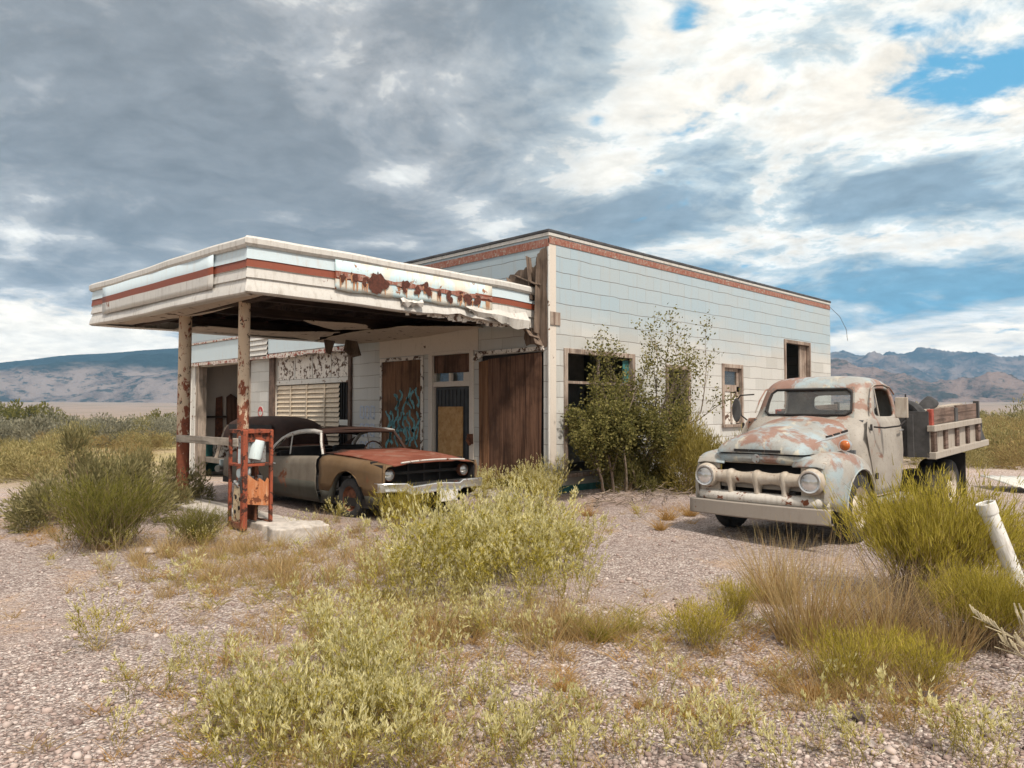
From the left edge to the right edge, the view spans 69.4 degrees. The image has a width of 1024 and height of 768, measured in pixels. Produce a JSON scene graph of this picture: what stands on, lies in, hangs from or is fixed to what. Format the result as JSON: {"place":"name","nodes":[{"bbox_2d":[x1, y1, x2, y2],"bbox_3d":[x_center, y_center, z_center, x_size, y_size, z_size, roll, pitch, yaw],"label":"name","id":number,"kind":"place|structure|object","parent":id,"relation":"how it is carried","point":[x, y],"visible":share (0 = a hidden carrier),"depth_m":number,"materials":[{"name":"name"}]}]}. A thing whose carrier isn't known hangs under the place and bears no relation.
{"place":"outdoors","nodes":[
{"label":"outdoors","id":0,"kind":"place"},
{"bbox_2d":[0,348,177,402],"bbox_3d":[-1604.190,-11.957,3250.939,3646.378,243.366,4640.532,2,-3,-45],"label":"mountain","id":1,"kind":"structure","parent":0,"point":[145,376],"depth_m":2149.01,"materials":[{"name":"stone"}]},
{"bbox_2d":[1,504,962,718],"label":"straw grass","id":2,"kind":"structure","parent":0,"point":[556,616],"depth_m":5.67,"materials":[{"name":"plant"}]},
{"bbox_2d":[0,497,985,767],"bbox_3d":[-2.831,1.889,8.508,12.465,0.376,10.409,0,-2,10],"label":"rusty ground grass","id":3,"kind":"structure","parent":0,"point":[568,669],"depth_m":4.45,"materials":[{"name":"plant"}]},
{"bbox_2d":[0,402,1023,767],"bbox_3d":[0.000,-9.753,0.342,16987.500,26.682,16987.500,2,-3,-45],"label":"ground","id":4,"kind":"structure","parent":0,"point":[622,544],"depth_m":5.55,"materials":[{"name":"gravel"}]},
{"bbox_2d":[0,398,48,420],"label":"bush","id":5,"kind":"object","parent":4,"relation":"on","point":[17,410],"visible":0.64,"depth_m":204.37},
{"bbox_2d":[0,428,86,464],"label":"scrub bush","id":6,"kind":"object","parent":4,"relation":"on","point":[38,443],"visible":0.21,"depth_m":28.67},
{"bbox_2d":[0,437,90,482],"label":"scrub bush","id":7,"kind":"object","parent":4,"relation":"on","point":[8,452],"visible":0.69,"depth_m":22.96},
{"bbox_2d":[9,407,86,445],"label":"scrub bush","id":8,"kind":"object","parent":4,"relation":"on","point":[30,429],"visible":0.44,"depth_m":49.37,"materials":[{"name":"plant"}]},
{"bbox_2d":[0,447,109,479],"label":"scrub bush","id":9,"kind":"object","parent":4,"relation":"on","point":[51,452],"visible":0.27,"depth_m":25.18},
{"bbox_2d":[52,420,115,447],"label":"scrub bush","id":10,"kind":"object","parent":4,"relation":"on","point":[92,431],"visible":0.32,"depth_m":47.16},
{"bbox_2d":[0,422,182,533],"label":"sagebrush","id":11,"kind":"object","parent":4,"relation":"on","point":[82,465],"visible":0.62,"depth_m":10.28,"materials":[{"name":"plant"}]},
{"bbox_2d":[25,465,176,558],"bbox_3d":[-4.809,1.422,8.632,1.625,0.971,1.655,-1,-2,34],"label":"dark brush","id":12,"kind":"object","parent":4,"relation":"on","point":[101,521],"visible":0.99,"depth_m":8.46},
{"bbox_2d":[61,581,144,653],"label":"weed","id":13,"kind":"object","parent":4,"relation":"on","point":[73,617],"visible":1,"depth_m":4.95,"materials":[{"name":"green plant"}]},
{"bbox_2d":[77,433,131,453],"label":"scrub bush","id":14,"kind":"object","parent":4,"relation":"on","point":[107,441],"visible":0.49,"depth_m":38.84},
{"bbox_2d":[91,416,160,446],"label":"scrub bush","id":15,"kind":"object","parent":4,"relation":"on","point":[118,427],"visible":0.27,"depth_m":48.22,"materials":[{"name":"plant"}]},
{"bbox_2d":[110,424,174,446],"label":"scrub bush","id":16,"kind":"object","parent":4,"relation":"on","point":[123,433],"visible":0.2,"depth_m":45.82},
{"bbox_2d":[112,427,174,449],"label":"scrub bush","id":17,"kind":"object","parent":4,"relation":"on","point":[154,442],"visible":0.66,"depth_m":42.43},
{"bbox_2d":[127,430,175,450],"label":"scrub bush","id":18,"kind":"object","parent":4,"relation":"on","point":[144,439],"visible":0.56,"depth_m":42.41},
{"bbox_2d":[131,418,176,445],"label":"scrub bush","id":19,"kind":"object","parent":4,"relation":"on","point":[171,430],"visible":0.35,"depth_m":47.84,"materials":[{"name":"plant"}]},
{"bbox_2d":[94,442,217,510],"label":"sagebrush","id":20,"kind":"object","parent":4,"relation":"on","point":[195,489],"visible":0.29,"depth_m":12.52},
{"bbox_2d":[162,624,217,688],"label":"tall weed","id":21,"kind":"object","parent":4,"relation":"on","point":[208,657],"visible":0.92,"depth_m":4.22,"materials":[{"name":"green plant"}]},
{"bbox_2d":[156,500,234,547],"bbox_3d":[-3.780,1.645,8.864,0.888,0.539,0.976,1,-2,-26],"label":"dark brush","id":22,"kind":"object","parent":4,"relation":"on","point":[184,523],"visible":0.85,"depth_m":8.78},
{"bbox_2d":[190,669,257,736],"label":"tall weed","id":23,"kind":"object","parent":4,"relation":"on","point":[213,694],"visible":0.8,"depth_m":3.64,"materials":[{"name":"green plant"}]},
{"bbox_2d":[196,647,263,732],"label":"tall weed","id":24,"kind":"object","parent":4,"relation":"on","point":[254,679],"visible":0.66,"depth_m":3.70,"materials":[{"name":"green plant"}]},
{"bbox_2d":[166,497,302,530],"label":"pump island","id":25,"kind":"structure","parent":4,"relation":"on","point":[261,514],"depth_m":11.09,"materials":[{"name":"concrete"}]},
{"bbox_2d":[228,429,273,530],"bbox_3d":[-3.586,1.287,10.095,0.481,1.335,0.499,2,-3,-45],"label":"fuel pump","id":26,"kind":"object","parent":25,"relation":"on","point":[253,490],"visible":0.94,"depth_m":10.02,"materials":[{"name":"metal"}]},
{"bbox_2d":[228,630,294,706],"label":"tall weed","id":27,"kind":"object","parent":4,"relation":"on","point":[274,661],"visible":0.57,"depth_m":3.94,"materials":[{"name":"green plant"}]},
{"bbox_2d":[262,520,328,543],"bbox_3d":[-2.728,1.893,9.358,0.789,0.240,0.618,2,-3,-45],"label":"concrete block","id":28,"kind":"object","parent":4,"relation":"on","point":[290,527],"depth_m":9.17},
{"bbox_2d":[269,653,338,737],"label":"tall weed","id":29,"kind":"object","parent":4,"relation":"on","point":[310,692],"visible":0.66,"depth_m":3.60,"materials":[{"name":"green plant"}]},
{"bbox_2d":[214,426,482,517],"bbox_3d":[-3.055,1.401,12.832,5.685,1.338,2.021,-2,-3,44],"label":"rusted coupe","id":30,"kind":"object","parent":4,"relation":"on","point":[351,471],"visible":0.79,"depth_m":11.41,"materials":[{"name":"brown metal"}]},
{"bbox_2d":[223,416,332,455],"bbox_3d":[-5.622,1.589,17.931,1.440,1.622,4.300,2,-3,-45],"label":"roof","id":31,"kind":"object","parent":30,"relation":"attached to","point":[281,426],"visible":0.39,"depth_m":17.14,"materials":[{"name":"metal"}]},
{"bbox_2d":[331,660,393,727],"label":"tall weed","id":32,"kind":"object","parent":4,"relation":"on","point":[376,680],"visible":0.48,"depth_m":3.70,"materials":[{"name":"green plant"}]},
{"bbox_2d":[343,703,407,767],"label":"tall weed","id":33,"kind":"object","parent":4,"relation":"on","point":[348,741],"visible":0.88,"depth_m":3.21,"materials":[{"name":"green plant"}]},
{"bbox_2d":[338,623,412,695],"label":"tall weed","id":34,"kind":"object","parent":4,"relation":"on","point":[388,656],"visible":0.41,"depth_m":4.04,"materials":[{"name":"green plant"}]},
{"bbox_2d":[352,537,406,610],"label":"tall weed","id":35,"kind":"object","parent":4,"relation":"on","point":[376,570],"visible":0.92,"depth_m":5.85,"materials":[{"name":"green plant"}]},
{"bbox_2d":[346,644,419,739],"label":"tall weed","id":36,"kind":"object","parent":4,"relation":"on","point":[374,683],"visible":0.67,"depth_m":3.63,"materials":[{"name":"green plant"}]},
{"bbox_2d":[346,507,430,581],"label":"tall weed","id":37,"kind":"object","parent":4,"relation":"on","point":[377,540],"visible":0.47,"depth_m":6.72,"materials":[{"name":"green plant"}]},
{"bbox_2d":[353,599,429,668],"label":"tall weed","id":38,"kind":"object","parent":4,"relation":"on","point":[409,612],"visible":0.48,"depth_m":4.51,"materials":[{"name":"green plant"}]},
{"bbox_2d":[357,479,437,530],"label":"rabbitbrush","id":39,"kind":"object","parent":4,"relation":"on","point":[397,506],"visible":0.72,"depth_m":9.91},
{"bbox_2d":[28,520,774,767],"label":"green ground grass","id":40,"kind":"structure","parent":4,"relation":"on","point":[223,729],"depth_m":5.21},
{"bbox_2d":[375,521,448,598],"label":"tall weed","id":41,"kind":"object","parent":4,"relation":"on","point":[398,535],"visible":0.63,"depth_m":6.12,"materials":[{"name":"green plant"}]},
{"bbox_2d":[382,536,442,604],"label":"tall weed","id":42,"kind":"object","parent":4,"relation":"on","point":[396,557],"visible":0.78,"depth_m":5.94,"materials":[{"name":"green plant"}]},
{"bbox_2d":[382,482,463,596],"bbox_3d":[-0.738,1.329,6.263,0.625,0.968,0.732,1,-2,-23],"label":"tall weed","id":43,"kind":"object","parent":4,"relation":"on","point":[400,527],"visible":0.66,"depth_m":6.29,"materials":[{"name":"green plant"}]},
{"bbox_2d":[389,484,473,600],"bbox_3d":[-0.644,1.321,6.099,0.638,0.988,0.747,0,-2,4],"label":"tall weed","id":44,"kind":"object","parent":4,"relation":"on","point":[420,551],"visible":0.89,"depth_m":6.04,"materials":[{"name":"green plant"}]},
{"bbox_2d":[407,708,465,767],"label":"tall weed","id":45,"kind":"object","parent":4,"relation":"on","point":[427,737],"visible":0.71,"depth_m":3.35,"materials":[{"name":"green plant"}]},
{"bbox_2d":[398,480,483,587],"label":"tall weed","id":46,"kind":"object","parent":4,"relation":"on","point":[432,513],"visible":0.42,"depth_m":6.48,"materials":[{"name":"green plant"}]},
{"bbox_2d":[419,654,469,724],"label":"tall weed","id":47,"kind":"object","parent":4,"relation":"on","point":[440,684],"visible":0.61,"depth_m":3.87,"materials":[{"name":"green plant"}]},
{"bbox_2d":[414,496,500,590],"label":"tall weed","id":48,"kind":"object","parent":4,"relation":"on","point":[468,526],"visible":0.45,"depth_m":6.36,"materials":[{"name":"green plant"}]},
{"bbox_2d":[423,528,501,601],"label":"tall weed","id":49,"kind":"object","parent":4,"relation":"on","point":[455,551],"visible":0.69,"depth_m":6.04,"materials":[{"name":"green plant"}]},
{"bbox_2d":[89,229,847,499],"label":"gas station building","id":50,"kind":"structure","parent":4,"relation":"on","point":[480,354],"depth_m":14.94,"materials":[{"name":"paint"}]},
{"bbox_2d":[269,351,352,445],"bbox_3d":[-5.314,1.001,19.505,0.250,3.670,4.180,2,-3,-45],"label":"garage door","id":51,"kind":"structure","parent":50,"relation":"in","point":[317,388],"depth_m":19.29,"materials":[{"name":"metal"}]},
{"bbox_2d":[379,356,423,449],"bbox_3d":[-2.457,0.741,16.613,0.130,2.685,1.600,2,-3,-45],"label":"boarded window","id":52,"kind":"structure","parent":50,"relation":"in","point":[401,381],"depth_m":16.54,"materials":[{"name":"brown wood"}]},
{"bbox_2d":[428,349,473,459],"bbox_3d":[-1.285,0.724,15.328,0.289,2.830,1.495,2,-3,-45],"label":"door","id":53,"kind":"structure","parent":50,"relation":"in","point":[454,405],"depth_m":15.38,"materials":[{"name":"white wood"}]},
{"bbox_2d":[471,346,547,494],"bbox_3d":[-0.047,0.682,14.134,0.228,2.710,2.005,2,-3,-45],"label":"boarded window","id":54,"kind":"structure","parent":50,"relation":"in","point":[511,386],"depth_m":14.11,"materials":[{"name":"brown wood"}]},
{"bbox_2d":[563,348,635,477],"bbox_3d":[1.729,0.555,14.533,2.290,2.411,0.190,2,-3,-45],"label":"window","id":55,"kind":"structure","parent":50,"relation":"in","point":[631,364],"depth_m":14.05,"materials":[{"name":"white wood"}]},
{"bbox_2d":[722,363,743,427],"bbox_3d":[5.406,0.284,18.221,1.090,1.551,0.190,2,-3,-45],"label":"window","id":56,"kind":"structure","parent":50,"relation":"in","point":[728,420],"depth_m":18.25,"materials":[{"name":"white wood"}]},
{"bbox_2d":[784,339,810,406],"bbox_3d":[8.029,-0.283,20.866,1.750,1.871,0.190,2,-3,-45],"label":"window","id":57,"kind":"structure","parent":50,"relation":"in","point":[804,348],"depth_m":21.22,"materials":[{"name":"brown wood"}]},
{"bbox_2d":[425,484,515,574],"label":"tall weed","id":58,"kind":"object","parent":4,"relation":"on","point":[485,507],"visible":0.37,"depth_m":6.82,"materials":[{"name":"green plant"}]},
{"bbox_2d":[437,490,514,593],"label":"tall weed","id":59,"kind":"object","parent":4,"relation":"on","point":[465,529],"visible":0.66,"depth_m":6.29,"materials":[{"name":"green plant"}]},
{"bbox_2d":[455,646,500,702],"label":"tall weed","id":60,"kind":"object","parent":4,"relation":"on","point":[483,668],"visible":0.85,"depth_m":4.08,"materials":[{"name":"green plant"}]},
{"bbox_2d":[452,529,511,603],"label":"tall weed","id":61,"kind":"object","parent":4,"relation":"on","point":[487,557],"visible":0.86,"depth_m":5.97,"materials":[{"name":"green plant"}]},
{"bbox_2d":[457,509,519,585],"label":"tall weed","id":62,"kind":"object","parent":4,"relation":"on","point":[517,518],"visible":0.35,"depth_m":6.70,"materials":[{"name":"green plant"}]},
{"bbox_2d":[450,508,529,584],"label":"tall weed","id":63,"kind":"object","parent":4,"relation":"on","point":[487,516],"visible":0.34,"depth_m":6.68,"materials":[{"name":"green plant"}]},
{"bbox_2d":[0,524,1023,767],"bbox_3d":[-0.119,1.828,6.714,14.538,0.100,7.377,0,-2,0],"label":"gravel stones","id":64,"kind":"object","parent":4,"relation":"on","point":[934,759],"visible":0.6,"depth_m":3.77,"materials":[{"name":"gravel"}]},
{"bbox_2d":[0,503,1023,767],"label":"dry ground grass","id":65,"kind":"structure","parent":4,"relation":"on","point":[664,651],"depth_m":4.31,"materials":[{"name":"plant"}]},
{"bbox_2d":[458,496,581,610],"bbox_3d":[0.037,1.349,5.694,0.924,0.942,0.705,0,-2,-3],"label":"tall weed","id":66,"kind":"object","parent":4,"relation":"on","point":[507,556],"visible":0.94,"depth_m":5.81,"materials":[{"name":"green plant"}]},
{"bbox_2d":[486,488,556,569],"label":"tall weed","id":67,"kind":"object","parent":4,"relation":"on","point":[508,508],"visible":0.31,"depth_m":7.32,"materials":[{"name":"green plant"}]},
{"bbox_2d":[493,516,561,606],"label":"tall weed","id":68,"kind":"object","parent":4,"relation":"on","point":[542,545],"visible":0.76,"depth_m":5.96,"materials":[{"name":"green plant"}]},
{"bbox_2d":[499,514,566,586],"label":"tall weed","id":69,"kind":"object","parent":4,"relation":"on","point":[513,547],"visible":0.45,"depth_m":6.73,"materials":[{"name":"green plant"}]},
{"bbox_2d":[509,494,579,587],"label":"tall weed","id":70,"kind":"object","parent":4,"relation":"on","point":[552,525],"visible":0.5,"depth_m":6.72,"materials":[{"name":"green plant"}]},
{"bbox_2d":[504,493,590,595],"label":"tall weed","id":71,"kind":"object","parent":4,"relation":"on","point":[560,526],"visible":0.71,"depth_m":6.33,"materials":[{"name":"green plant"}]},
{"bbox_2d":[87,503,1023,767],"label":"pale weeds","id":72,"kind":"object","parent":4,"relation":"on","point":[523,733],"visible":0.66,"depth_m":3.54,"materials":[{"name":"green plant"}]},
{"bbox_2d":[534,542,581,607],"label":"tall weed","id":73,"kind":"object","parent":4,"relation":"on","point":[558,575],"visible":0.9,"depth_m":5.89,"materials":[{"name":"green plant"}]},
{"bbox_2d":[518,477,600,558],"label":"tall weed","id":74,"kind":"object","parent":4,"relation":"on","point":[571,491],"visible":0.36,"depth_m":7.74,"materials":[{"name":"green plant"}]},
{"bbox_2d":[539,662,594,691],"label":"grass tuft","id":75,"kind":"object","parent":4,"relation":"on","point":[565,686],"visible":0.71,"depth_m":4.24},
{"bbox_2d":[549,507,619,577],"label":"tall weed","id":76,"kind":"object","parent":4,"relation":"on","point":[575,535],"visible":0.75,"depth_m":7.20,"materials":[{"name":"green plant"}]},
{"bbox_2d":[560,540,610,600],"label":"tall weed","id":77,"kind":"object","parent":4,"relation":"on","point":[587,566],"visible":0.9,"depth_m":6.04,"materials":[{"name":"green plant"}]},
{"bbox_2d":[563,602,628,642],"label":"grass tuft","id":78,"kind":"object","parent":4,"relation":"on","point":[606,637],"visible":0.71,"depth_m":5.20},
{"bbox_2d":[596,446,657,493],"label":"undergrowth bush","id":79,"kind":"object","parent":4,"relation":"on","point":[618,475],"visible":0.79,"depth_m":13.65,"materials":[{"name":"green plant"}]},
{"bbox_2d":[600,597,658,633],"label":"grass tuft","id":80,"kind":"object","parent":4,"relation":"on","point":[632,622],"visible":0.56,"depth_m":5.37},
{"bbox_2d":[574,482,695,507],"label":"dead twigs","id":81,"kind":"object","parent":4,"relation":"on","point":[668,491],"visible":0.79,"depth_m":12.88,"materials":[{"name":"brown plant"}]},
{"bbox_2d":[560,303,739,494],"bbox_3d":[2.517,0.231,13.918,4.498,3.659,1.961,2,-3,-45],"label":"leafy tree","id":82,"kind":"object","parent":4,"relation":"on","point":[605,432],"visible":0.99,"depth_m":13.55,"materials":[{"name":"green plant"}]},
{"bbox_2d":[618,454,684,489],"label":"undergrowth bush","id":83,"kind":"object","parent":4,"relation":"on","point":[653,471],"visible":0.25,"depth_m":14.29,"materials":[{"name":"green plant"}]},
{"bbox_2d":[647,499,687,520],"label":"grass tuft","id":84,"kind":"object","parent":4,"relation":"on","point":[670,516],"visible":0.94,"depth_m":10.71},
{"bbox_2d":[646,399,721,495],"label":"olive bush","id":85,"kind":"object","parent":4,"relation":"on","point":[689,454],"visible":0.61,"depth_m":14.05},
{"bbox_2d":[651,590,754,655],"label":"rabbitbrush","id":86,"kind":"object","parent":4,"relation":"on","point":[695,631],"visible":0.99,"depth_m":5.01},
{"bbox_2d":[685,426,741,487],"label":"olive bush","id":87,"kind":"object","parent":4,"relation":"on","point":[719,442],"visible":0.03,"depth_m":14.78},
{"bbox_2d":[701,574,768,620],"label":"rabbitbrush","id":88,"kind":"object","parent":4,"relation":"on","point":[732,597],"visible":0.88,"depth_m":5.59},
{"bbox_2d":[711,521,852,604],"bbox_3d":[2.212,1.466,6.124,1.102,0.638,1.155,-1,-2,36],"label":"dry grass clump","id":89,"kind":"object","parent":4,"relation":"on","point":[752,575],"visible":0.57,"depth_m":6.09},
{"bbox_2d":[766,667,837,700],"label":"grass tuft","id":90,"kind":"object","parent":4,"relation":"on","point":[808,688],"visible":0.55,"depth_m":4.11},
{"bbox_2d":[717,515,921,650],"bbox_3d":[2.105,1.358,5.152,1.355,0.872,1.315,-1,-2,28],"label":"dry grass clump","id":91,"kind":"object","parent":4,"relation":"on","point":[793,627],"visible":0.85,"depth_m":5.10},
{"bbox_2d":[690,376,988,541],"bbox_3d":[4.975,0.948,10.964,5.892,2.075,2.375,2,-3,-45],"label":"pickup truck","id":92,"kind":"object","parent":4,"relation":"on","point":[777,464],"visible":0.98,"depth_m":9.40,"materials":[{"name":"paint"}]},
{"bbox_2d":[783,612,921,700],"bbox_3d":[1.913,1.531,4.203,0.609,0.429,0.684,2,-3,-44],"label":"rabbitbrush","id":93,"kind":"object","parent":4,"relation":"on","point":[834,642],"visible":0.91,"depth_m":4.20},
{"bbox_2d":[795,547,965,653],"bbox_3d":[2.430,1.452,4.991,1.066,0.679,1.118,1,-2,-29],"label":"dry grass clump","id":94,"kind":"object","parent":4,"relation":"on","point":[878,618],"visible":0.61,"depth_m":4.96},
{"bbox_2d":[795,547,980,639],"bbox_3d":[2.777,1.471,5.319,1.369,0.646,1.118,2,-3,-45],"label":"bare brush","id":95,"kind":"object","parent":4,"relation":"on","point":[912,601],"visible":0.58,"depth_m":5.25,"materials":[{"name":"brown plant"}]},
{"bbox_2d":[851,618,935,674],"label":"rabbitbrush","id":96,"kind":"object","parent":4,"relation":"on","point":[883,638],"visible":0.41,"depth_m":4.57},
{"bbox_2d":[813,457,1023,610],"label":"rabbitbrush","id":97,"kind":"object","parent":4,"relation":"on","point":[923,527],"visible":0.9,"depth_m":6.00,"materials":[{"name":"plant"}]},
{"bbox_2d":[874,624,974,694],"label":"rabbitbrush","id":98,"kind":"object","parent":4,"relation":"on","point":[925,666],"visible":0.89,"depth_m":4.18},
{"bbox_2d":[868,576,1021,661],"bbox_3d":[2.832,1.534,4.862,0.968,0.507,0.939,1,-2,-21],"label":"dry grass clump","id":99,"kind":"object","parent":4,"relation":"on","point":[970,640],"visible":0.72,"depth_m":4.81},
{"bbox_2d":[919,448,1000,468],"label":"scrub bush","id":100,"kind":"object","parent":4,"relation":"on","point":[978,460],"visible":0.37,"depth_m":20.19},
{"bbox_2d":[913,549,1023,657],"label":"rabbitbrush","id":101,"kind":"object","parent":4,"relation":"on","point":[998,594],"visible":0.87,"depth_m":4.96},
{"bbox_2d":[966,425,1023,457],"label":"scrub bush","id":102,"kind":"object","parent":4,"relation":"on","point":[1007,433],"visible":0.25,"depth_m":22.54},
{"bbox_2d":[969,575,1023,657],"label":"dead branch","id":103,"kind":"object","parent":4,"relation":"on","point":[984,618],"visible":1,"depth_m":4.47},
{"bbox_2d":[975,500,1023,594],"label":"white pipe","id":104,"kind":"object","parent":4,"relation":"on","point":[999,537],"visible":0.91,"depth_m":5.57,"materials":[{"name":"plastic"}]},
{"bbox_2d":[980,433,1023,470],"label":"scrub bush","id":105,"kind":"object","parent":4,"relation":"on","point":[1013,463],"visible":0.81,"depth_m":20.30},
{"bbox_2d":[980,475,1023,488],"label":"roof sheet","id":106,"kind":"object","parent":4,"relation":"on","point":[1013,481],"visible":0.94,"depth_m":14.88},
{"bbox_2d":[982,393,1023,422],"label":"scrub bush","id":107,"kind":"object","parent":4,"relation":"on","point":[1009,414],"visible":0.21,"depth_m":90.82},
{"bbox_2d":[0,0,1023,362],"label":"sky","id":108,"kind":"structure","parent":0,"point":[865,158],"materials":[{"name":"grey"}]},
{"bbox_2d":[830,347,1023,382],"bbox_3d":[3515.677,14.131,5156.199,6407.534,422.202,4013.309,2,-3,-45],"label":"mountain","id":109,"kind":"structure","parent":0,"point":[930,365],"depth_m":3895.67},
{"bbox_2d":[831,358,1023,402],"bbox_3d":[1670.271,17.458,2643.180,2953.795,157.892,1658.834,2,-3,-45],"label":"hill","id":110,"kind":"structure","parent":0,"point":[997,386],"depth_m":1906.59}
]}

